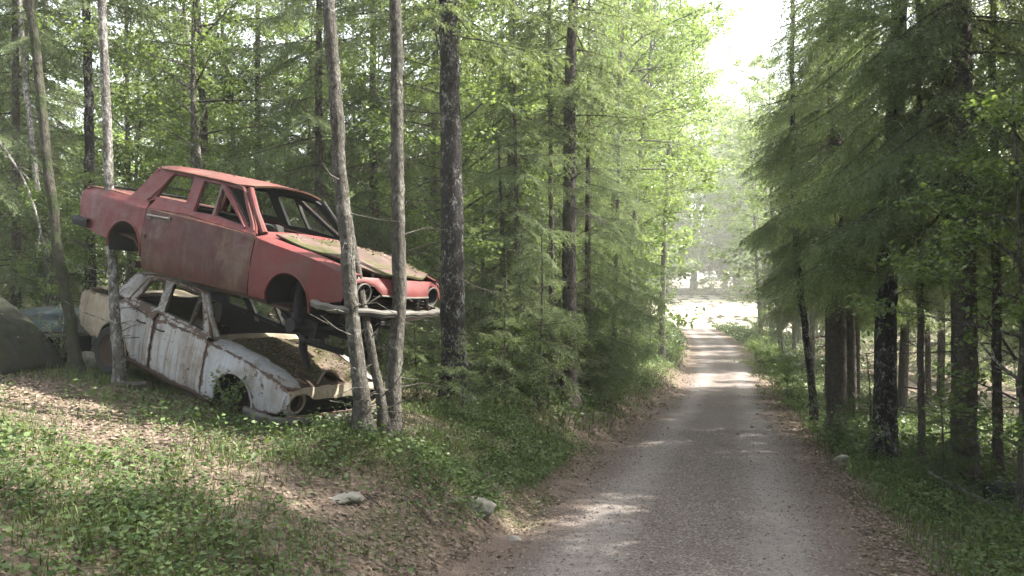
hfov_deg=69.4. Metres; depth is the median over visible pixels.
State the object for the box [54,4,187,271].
spruce tree
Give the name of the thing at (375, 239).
spruce tree
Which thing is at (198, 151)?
birch tree
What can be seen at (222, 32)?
birch tree
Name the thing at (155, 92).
broadleaf tree
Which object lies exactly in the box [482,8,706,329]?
broadleaf tree
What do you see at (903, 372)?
spruce tree
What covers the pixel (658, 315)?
bush
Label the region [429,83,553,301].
broadleaf tree
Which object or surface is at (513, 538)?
rock
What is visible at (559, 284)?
broadleaf tree
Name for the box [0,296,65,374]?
wrecked car
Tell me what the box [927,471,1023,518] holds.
fallen branch
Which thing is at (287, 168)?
broadleaf tree
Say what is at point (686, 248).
broadleaf tree
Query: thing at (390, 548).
leaf litter
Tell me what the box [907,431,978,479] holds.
shrub
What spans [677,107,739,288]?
broadleaf tree
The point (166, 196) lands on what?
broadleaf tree
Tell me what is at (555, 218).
broadleaf tree
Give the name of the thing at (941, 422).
young spruce
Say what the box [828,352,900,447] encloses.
young spruce
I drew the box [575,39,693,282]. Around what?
broadleaf tree
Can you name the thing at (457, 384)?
young spruce
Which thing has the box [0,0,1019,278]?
sky
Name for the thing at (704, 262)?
broadleaf tree
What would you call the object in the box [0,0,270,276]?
broadleaf tree
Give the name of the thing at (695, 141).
broadleaf tree
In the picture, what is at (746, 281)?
broadleaf tree
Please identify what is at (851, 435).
shrub
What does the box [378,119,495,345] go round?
broadleaf tree
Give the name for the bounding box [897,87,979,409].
spruce tree
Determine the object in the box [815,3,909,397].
spruce tree
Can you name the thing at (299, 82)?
broadleaf tree
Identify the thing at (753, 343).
bush
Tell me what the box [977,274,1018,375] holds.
spruce tree
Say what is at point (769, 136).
spruce tree
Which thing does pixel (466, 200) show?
broadleaf tree
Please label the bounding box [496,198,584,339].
broadleaf tree
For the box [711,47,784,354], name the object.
broadleaf tree
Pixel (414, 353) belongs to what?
young spruce
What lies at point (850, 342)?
spruce tree
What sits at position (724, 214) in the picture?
broadleaf tree
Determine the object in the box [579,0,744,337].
broadleaf tree
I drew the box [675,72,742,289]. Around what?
broadleaf tree
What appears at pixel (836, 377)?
spruce tree
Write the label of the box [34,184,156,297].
bush
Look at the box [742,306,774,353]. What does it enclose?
bush
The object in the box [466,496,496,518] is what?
rock
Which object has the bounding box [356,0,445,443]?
aspen tree
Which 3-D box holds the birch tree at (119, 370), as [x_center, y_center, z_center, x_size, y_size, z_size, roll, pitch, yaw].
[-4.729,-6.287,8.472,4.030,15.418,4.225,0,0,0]
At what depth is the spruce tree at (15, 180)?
12.90 m
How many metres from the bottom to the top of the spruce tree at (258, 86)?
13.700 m
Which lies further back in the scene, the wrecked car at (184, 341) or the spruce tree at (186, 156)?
the spruce tree at (186, 156)
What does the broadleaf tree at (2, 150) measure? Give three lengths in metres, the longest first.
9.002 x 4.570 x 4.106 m
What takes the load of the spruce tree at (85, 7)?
on the ground at (390, 501)
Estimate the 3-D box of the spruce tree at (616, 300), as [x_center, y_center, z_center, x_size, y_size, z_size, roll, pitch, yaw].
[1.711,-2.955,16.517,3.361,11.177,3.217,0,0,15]
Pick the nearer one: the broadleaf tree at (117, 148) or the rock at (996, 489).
the rock at (996, 489)
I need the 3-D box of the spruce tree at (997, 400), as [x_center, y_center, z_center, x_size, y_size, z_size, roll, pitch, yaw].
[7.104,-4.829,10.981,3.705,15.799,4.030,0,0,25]
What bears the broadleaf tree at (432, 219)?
on the ground at (390, 501)
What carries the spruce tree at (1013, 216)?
on the ground at (390, 501)
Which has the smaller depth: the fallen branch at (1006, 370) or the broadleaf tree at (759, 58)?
the fallen branch at (1006, 370)
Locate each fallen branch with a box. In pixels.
[0,141,43,248]
[365,493,380,505]
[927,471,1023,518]
[934,545,964,567]
[977,334,1018,380]
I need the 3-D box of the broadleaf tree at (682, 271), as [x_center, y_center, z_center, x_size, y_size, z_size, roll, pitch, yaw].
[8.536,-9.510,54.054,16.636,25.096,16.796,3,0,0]
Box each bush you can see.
[0,164,106,309]
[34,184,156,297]
[119,169,238,304]
[471,316,552,397]
[536,326,606,381]
[577,302,644,375]
[601,305,667,368]
[634,275,679,348]
[647,280,684,330]
[730,335,781,381]
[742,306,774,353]
[746,347,798,397]
[758,357,815,409]
[931,280,1018,381]
[979,298,1018,393]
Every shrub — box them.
[31,312,85,363]
[56,305,95,343]
[198,369,253,418]
[284,398,341,430]
[324,395,388,435]
[807,391,868,446]
[831,413,904,464]
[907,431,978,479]
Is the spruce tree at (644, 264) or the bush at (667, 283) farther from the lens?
the bush at (667, 283)
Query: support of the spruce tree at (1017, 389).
on the ground at (390, 501)
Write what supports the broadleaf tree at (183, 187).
on the ground at (390, 501)
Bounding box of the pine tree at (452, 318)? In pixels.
[304,0,569,410]
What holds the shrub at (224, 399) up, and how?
on the ground at (390, 501)
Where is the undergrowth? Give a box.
[0,319,1023,575]
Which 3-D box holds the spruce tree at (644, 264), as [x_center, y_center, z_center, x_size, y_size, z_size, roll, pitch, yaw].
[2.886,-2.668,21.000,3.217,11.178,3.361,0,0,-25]
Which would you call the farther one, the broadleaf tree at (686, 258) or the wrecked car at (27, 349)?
the broadleaf tree at (686, 258)
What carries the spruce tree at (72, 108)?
on the ground at (390, 501)
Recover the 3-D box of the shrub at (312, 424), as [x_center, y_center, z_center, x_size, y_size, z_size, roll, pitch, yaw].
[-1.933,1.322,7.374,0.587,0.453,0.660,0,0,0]
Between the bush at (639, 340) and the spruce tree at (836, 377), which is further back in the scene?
the bush at (639, 340)
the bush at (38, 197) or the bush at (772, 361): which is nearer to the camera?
the bush at (38, 197)
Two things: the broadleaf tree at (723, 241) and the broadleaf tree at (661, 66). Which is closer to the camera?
the broadleaf tree at (661, 66)
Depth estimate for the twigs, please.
6.60 m
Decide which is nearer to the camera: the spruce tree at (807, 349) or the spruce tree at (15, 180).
the spruce tree at (15, 180)
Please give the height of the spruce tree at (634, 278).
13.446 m
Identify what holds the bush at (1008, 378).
on the ground at (390, 501)
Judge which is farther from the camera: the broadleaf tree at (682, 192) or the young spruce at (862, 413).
the broadleaf tree at (682, 192)
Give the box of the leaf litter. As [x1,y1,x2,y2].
[0,174,1023,575]
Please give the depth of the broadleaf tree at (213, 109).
23.64 m
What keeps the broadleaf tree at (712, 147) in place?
on the ground at (390, 501)
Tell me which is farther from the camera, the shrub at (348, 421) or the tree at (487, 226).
the tree at (487, 226)
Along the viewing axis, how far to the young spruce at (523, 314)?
12.26 m
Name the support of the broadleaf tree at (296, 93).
on the ground at (390, 501)
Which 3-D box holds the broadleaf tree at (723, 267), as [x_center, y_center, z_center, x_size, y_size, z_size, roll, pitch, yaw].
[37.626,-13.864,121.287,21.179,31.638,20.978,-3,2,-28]
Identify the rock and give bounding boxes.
[82,351,98,367]
[331,492,364,504]
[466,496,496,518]
[507,536,520,541]
[833,454,850,461]
[982,480,1023,504]
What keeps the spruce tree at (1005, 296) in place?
on the ground at (390, 501)
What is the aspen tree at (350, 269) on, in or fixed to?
on the ground at (390, 501)
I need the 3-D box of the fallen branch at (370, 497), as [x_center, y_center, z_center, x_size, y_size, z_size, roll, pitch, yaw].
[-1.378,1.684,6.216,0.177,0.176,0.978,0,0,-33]
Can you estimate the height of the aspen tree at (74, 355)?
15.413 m
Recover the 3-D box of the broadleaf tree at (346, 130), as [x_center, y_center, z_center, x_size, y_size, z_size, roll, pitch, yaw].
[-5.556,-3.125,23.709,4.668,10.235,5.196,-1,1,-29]
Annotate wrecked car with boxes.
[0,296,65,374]
[15,306,96,362]
[71,166,439,369]
[79,272,376,428]
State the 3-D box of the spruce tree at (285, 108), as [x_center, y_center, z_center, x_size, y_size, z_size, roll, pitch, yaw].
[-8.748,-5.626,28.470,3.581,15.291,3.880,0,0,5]
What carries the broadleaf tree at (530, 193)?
on the ground at (390, 501)
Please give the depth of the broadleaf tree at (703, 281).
137.92 m
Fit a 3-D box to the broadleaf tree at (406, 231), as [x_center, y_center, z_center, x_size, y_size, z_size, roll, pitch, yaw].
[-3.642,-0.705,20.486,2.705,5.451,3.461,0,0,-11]
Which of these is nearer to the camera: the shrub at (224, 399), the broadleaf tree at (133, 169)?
the shrub at (224, 399)
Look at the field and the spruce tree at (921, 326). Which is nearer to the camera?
the spruce tree at (921, 326)
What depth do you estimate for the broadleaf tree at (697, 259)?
121.96 m
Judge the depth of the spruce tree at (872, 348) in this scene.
41.03 m
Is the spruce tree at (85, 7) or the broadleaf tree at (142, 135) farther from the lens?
the broadleaf tree at (142, 135)
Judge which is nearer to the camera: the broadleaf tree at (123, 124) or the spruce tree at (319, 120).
the spruce tree at (319, 120)
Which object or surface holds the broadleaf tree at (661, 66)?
on the ground at (390, 501)
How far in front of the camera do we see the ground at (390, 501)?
6.20 m
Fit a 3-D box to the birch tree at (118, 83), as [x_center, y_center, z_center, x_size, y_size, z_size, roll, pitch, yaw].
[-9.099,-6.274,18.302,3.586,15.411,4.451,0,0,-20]
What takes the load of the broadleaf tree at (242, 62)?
on the ground at (390, 501)
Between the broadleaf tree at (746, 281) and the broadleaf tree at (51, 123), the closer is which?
the broadleaf tree at (51, 123)
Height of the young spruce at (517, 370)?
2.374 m
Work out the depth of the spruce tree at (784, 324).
35.65 m
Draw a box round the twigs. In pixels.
[0,369,1022,575]
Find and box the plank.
[110,381,149,387]
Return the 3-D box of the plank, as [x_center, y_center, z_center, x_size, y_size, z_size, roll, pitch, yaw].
[-4.382,1.110,8.475,0.518,0.107,0.071,0,0,17]
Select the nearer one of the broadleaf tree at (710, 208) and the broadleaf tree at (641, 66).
the broadleaf tree at (641, 66)
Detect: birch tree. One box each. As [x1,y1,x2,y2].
[5,0,82,305]
[56,0,140,382]
[93,3,204,272]
[109,0,223,168]
[148,0,270,304]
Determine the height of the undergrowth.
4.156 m
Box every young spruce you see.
[381,304,454,400]
[433,327,498,420]
[467,274,554,409]
[471,233,593,409]
[545,260,634,411]
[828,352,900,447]
[894,366,999,493]
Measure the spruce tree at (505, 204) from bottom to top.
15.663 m
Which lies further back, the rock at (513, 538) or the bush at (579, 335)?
the bush at (579, 335)
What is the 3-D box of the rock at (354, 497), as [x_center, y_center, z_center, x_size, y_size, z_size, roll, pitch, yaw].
[-1.313,1.679,5.887,0.184,0.107,0.281,0,0,43]
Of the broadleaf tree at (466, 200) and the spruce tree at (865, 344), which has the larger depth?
the spruce tree at (865, 344)
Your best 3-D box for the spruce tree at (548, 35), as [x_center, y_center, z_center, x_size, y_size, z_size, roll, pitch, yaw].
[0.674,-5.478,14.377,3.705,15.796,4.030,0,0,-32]
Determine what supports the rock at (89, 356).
on the ground at (390, 501)
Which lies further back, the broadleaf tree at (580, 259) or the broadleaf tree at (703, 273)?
the broadleaf tree at (703, 273)
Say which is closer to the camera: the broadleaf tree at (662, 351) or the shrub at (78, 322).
the shrub at (78, 322)
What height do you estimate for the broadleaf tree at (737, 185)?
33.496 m
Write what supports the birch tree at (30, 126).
on the ground at (390, 501)
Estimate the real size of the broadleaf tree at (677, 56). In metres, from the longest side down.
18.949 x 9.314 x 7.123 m
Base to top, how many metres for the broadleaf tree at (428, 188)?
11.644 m
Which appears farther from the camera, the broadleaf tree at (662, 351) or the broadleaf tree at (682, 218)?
the broadleaf tree at (682, 218)
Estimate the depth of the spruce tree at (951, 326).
16.98 m
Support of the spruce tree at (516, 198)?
on the ground at (390, 501)
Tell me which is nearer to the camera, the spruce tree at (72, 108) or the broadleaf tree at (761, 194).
the spruce tree at (72, 108)
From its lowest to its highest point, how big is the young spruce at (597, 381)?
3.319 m
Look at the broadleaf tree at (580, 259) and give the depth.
23.15 m
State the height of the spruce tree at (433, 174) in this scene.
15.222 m
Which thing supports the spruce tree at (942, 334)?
on the ground at (390, 501)
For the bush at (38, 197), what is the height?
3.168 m
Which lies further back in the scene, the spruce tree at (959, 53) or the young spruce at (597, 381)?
the young spruce at (597, 381)
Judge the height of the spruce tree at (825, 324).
17.891 m
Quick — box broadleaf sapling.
[844,82,1023,518]
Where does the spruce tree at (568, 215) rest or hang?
on the ground at (390, 501)
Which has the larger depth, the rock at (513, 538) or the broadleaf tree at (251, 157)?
the broadleaf tree at (251, 157)
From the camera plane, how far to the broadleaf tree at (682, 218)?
115.04 m
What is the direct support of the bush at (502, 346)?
on the ground at (390, 501)
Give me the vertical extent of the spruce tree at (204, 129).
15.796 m
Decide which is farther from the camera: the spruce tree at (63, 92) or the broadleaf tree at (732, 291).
the broadleaf tree at (732, 291)
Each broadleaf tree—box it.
[0,0,93,223]
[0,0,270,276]
[0,8,51,184]
[0,10,95,306]
[18,0,329,294]
[51,82,101,300]
[57,122,151,289]
[58,83,207,289]
[67,3,236,288]
[97,69,163,259]
[116,79,177,260]
[117,151,215,291]
[119,141,248,289]
[133,7,306,205]
[170,0,355,317]
[209,89,305,221]
[217,0,410,227]
[241,2,384,220]
[260,0,487,265]
[261,159,358,311]
[267,36,386,340]
[340,0,565,281]
[357,168,413,347]
[362,2,561,287]
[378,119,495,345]
[406,9,562,343]
[408,75,485,259]
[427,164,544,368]
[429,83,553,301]
[465,0,673,232]
[465,35,614,328]
[472,26,663,335]
[478,62,632,333]
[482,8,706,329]
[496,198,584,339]
[532,217,596,299]
[535,0,740,330]
[536,0,738,345]
[546,219,606,349]
[562,0,731,324]
[566,0,758,299]
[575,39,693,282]
[578,117,699,304]
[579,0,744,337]
[593,49,719,207]
[607,0,747,360]
[642,141,711,296]
[645,133,733,293]
[650,147,716,298]
[651,172,719,291]
[652,22,729,297]
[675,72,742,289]
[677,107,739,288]
[684,114,780,294]
[684,207,732,283]
[686,97,755,291]
[689,110,747,279]
[691,155,752,292]
[696,107,769,291]
[697,48,788,335]
[697,197,749,289]
[699,144,769,293]
[701,100,870,343]
[702,129,758,277]
[704,73,788,331]
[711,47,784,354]
[714,50,802,326]
[714,81,802,268]
[719,220,771,307]
[764,307,819,337]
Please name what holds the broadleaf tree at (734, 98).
on the ground at (390, 501)
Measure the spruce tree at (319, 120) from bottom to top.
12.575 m
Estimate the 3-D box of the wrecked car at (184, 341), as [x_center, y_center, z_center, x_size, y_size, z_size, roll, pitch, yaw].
[-3.498,0.722,9.183,4.040,1.405,1.764,16,5,29]
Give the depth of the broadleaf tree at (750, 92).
76.15 m
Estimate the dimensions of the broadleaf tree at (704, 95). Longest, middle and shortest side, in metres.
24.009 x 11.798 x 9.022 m
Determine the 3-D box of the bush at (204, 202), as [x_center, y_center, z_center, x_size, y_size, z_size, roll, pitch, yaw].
[-5.865,-0.337,13.415,2.326,3.622,2.595,0,0,43]
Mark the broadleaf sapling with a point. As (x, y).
(989, 167)
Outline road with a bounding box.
[434,326,881,575]
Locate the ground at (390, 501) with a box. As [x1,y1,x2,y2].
[0,279,1023,575]
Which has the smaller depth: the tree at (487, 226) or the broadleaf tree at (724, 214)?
the tree at (487, 226)
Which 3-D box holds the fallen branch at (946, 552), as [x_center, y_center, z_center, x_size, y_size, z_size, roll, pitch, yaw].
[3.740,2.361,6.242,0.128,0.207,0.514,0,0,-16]
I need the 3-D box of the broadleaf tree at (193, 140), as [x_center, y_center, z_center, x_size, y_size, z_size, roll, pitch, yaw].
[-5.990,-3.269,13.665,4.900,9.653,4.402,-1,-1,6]
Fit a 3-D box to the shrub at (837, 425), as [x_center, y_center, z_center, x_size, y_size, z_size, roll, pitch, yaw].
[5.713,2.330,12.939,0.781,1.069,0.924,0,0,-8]
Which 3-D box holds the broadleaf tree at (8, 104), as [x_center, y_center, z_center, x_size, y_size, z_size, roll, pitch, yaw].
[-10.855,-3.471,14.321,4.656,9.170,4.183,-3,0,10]
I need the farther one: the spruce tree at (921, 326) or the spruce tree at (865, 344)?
the spruce tree at (865, 344)
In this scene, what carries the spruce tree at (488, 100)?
on the ground at (390, 501)
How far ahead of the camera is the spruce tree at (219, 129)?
27.61 m
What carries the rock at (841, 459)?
on the ground at (390, 501)
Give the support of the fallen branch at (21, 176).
on the bush at (38, 197)
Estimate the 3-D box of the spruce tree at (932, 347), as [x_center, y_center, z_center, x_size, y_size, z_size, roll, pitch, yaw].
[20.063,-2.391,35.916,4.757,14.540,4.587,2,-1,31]
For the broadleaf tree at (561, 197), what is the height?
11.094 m
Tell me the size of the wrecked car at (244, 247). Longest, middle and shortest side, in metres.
4.710 x 1.770 x 1.765 m
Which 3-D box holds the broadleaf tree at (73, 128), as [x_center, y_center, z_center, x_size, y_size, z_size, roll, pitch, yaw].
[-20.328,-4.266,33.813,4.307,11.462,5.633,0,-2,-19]
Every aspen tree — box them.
[10,0,100,373]
[309,0,444,441]
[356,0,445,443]
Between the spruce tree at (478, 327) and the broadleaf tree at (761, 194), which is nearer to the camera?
the spruce tree at (478, 327)
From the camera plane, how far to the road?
7.97 m
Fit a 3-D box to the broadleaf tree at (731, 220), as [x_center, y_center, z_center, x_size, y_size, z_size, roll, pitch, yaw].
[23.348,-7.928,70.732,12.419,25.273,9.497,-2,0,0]
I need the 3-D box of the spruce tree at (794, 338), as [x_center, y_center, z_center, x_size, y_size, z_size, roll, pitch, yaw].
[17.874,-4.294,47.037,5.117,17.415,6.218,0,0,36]
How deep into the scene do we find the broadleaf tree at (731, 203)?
125.33 m
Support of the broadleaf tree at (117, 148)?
on the ground at (390, 501)
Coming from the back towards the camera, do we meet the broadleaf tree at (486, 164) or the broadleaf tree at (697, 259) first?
the broadleaf tree at (697, 259)
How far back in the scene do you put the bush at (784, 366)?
19.97 m
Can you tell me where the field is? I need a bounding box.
[647,295,824,331]
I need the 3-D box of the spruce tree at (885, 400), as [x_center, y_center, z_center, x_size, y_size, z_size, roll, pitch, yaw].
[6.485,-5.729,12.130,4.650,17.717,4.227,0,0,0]
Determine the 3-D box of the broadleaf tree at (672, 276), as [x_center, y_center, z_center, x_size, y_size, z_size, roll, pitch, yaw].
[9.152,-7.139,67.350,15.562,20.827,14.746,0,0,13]
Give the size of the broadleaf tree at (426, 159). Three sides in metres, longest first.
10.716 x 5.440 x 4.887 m
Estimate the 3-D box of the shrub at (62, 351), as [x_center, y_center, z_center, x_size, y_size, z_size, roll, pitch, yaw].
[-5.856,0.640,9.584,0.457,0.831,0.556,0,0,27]
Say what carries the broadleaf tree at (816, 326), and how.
on the ground at (390, 501)
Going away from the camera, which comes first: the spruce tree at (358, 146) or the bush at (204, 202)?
the bush at (204, 202)
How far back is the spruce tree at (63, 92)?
17.19 m
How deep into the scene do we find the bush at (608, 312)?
17.46 m
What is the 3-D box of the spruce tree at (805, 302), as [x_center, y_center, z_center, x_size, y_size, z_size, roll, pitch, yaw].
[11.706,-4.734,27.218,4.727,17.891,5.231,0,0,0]
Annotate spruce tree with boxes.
[0,0,117,308]
[0,0,124,307]
[0,0,140,308]
[0,0,191,306]
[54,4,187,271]
[91,0,286,289]
[124,4,237,302]
[165,0,347,356]
[174,0,273,319]
[210,0,425,352]
[254,7,326,215]
[277,0,474,368]
[326,17,386,224]
[357,0,530,367]
[407,54,439,323]
[412,146,589,411]
[430,0,585,335]
[436,0,589,398]
[464,0,652,398]
[464,16,547,335]
[467,0,675,415]
[520,0,661,395]
[558,1,681,378]
[594,197,652,333]
[737,0,938,399]
[738,0,932,438]
[752,6,873,368]
[754,2,944,417]
[755,127,824,352]
[757,5,874,400]
[761,0,1023,467]
[769,0,820,428]
[774,10,868,367]
[775,0,1023,489]
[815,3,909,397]
[815,321,873,360]
[820,104,949,354]
[823,1,990,414]
[855,7,1019,420]
[860,0,1023,478]
[867,296,950,380]
[891,0,952,466]
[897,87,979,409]
[899,0,1023,420]
[900,83,1013,403]
[909,309,1017,389]
[977,24,1020,355]
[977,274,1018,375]
[1001,16,1018,405]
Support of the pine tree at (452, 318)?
on the ground at (390, 501)
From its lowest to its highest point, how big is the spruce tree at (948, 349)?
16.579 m

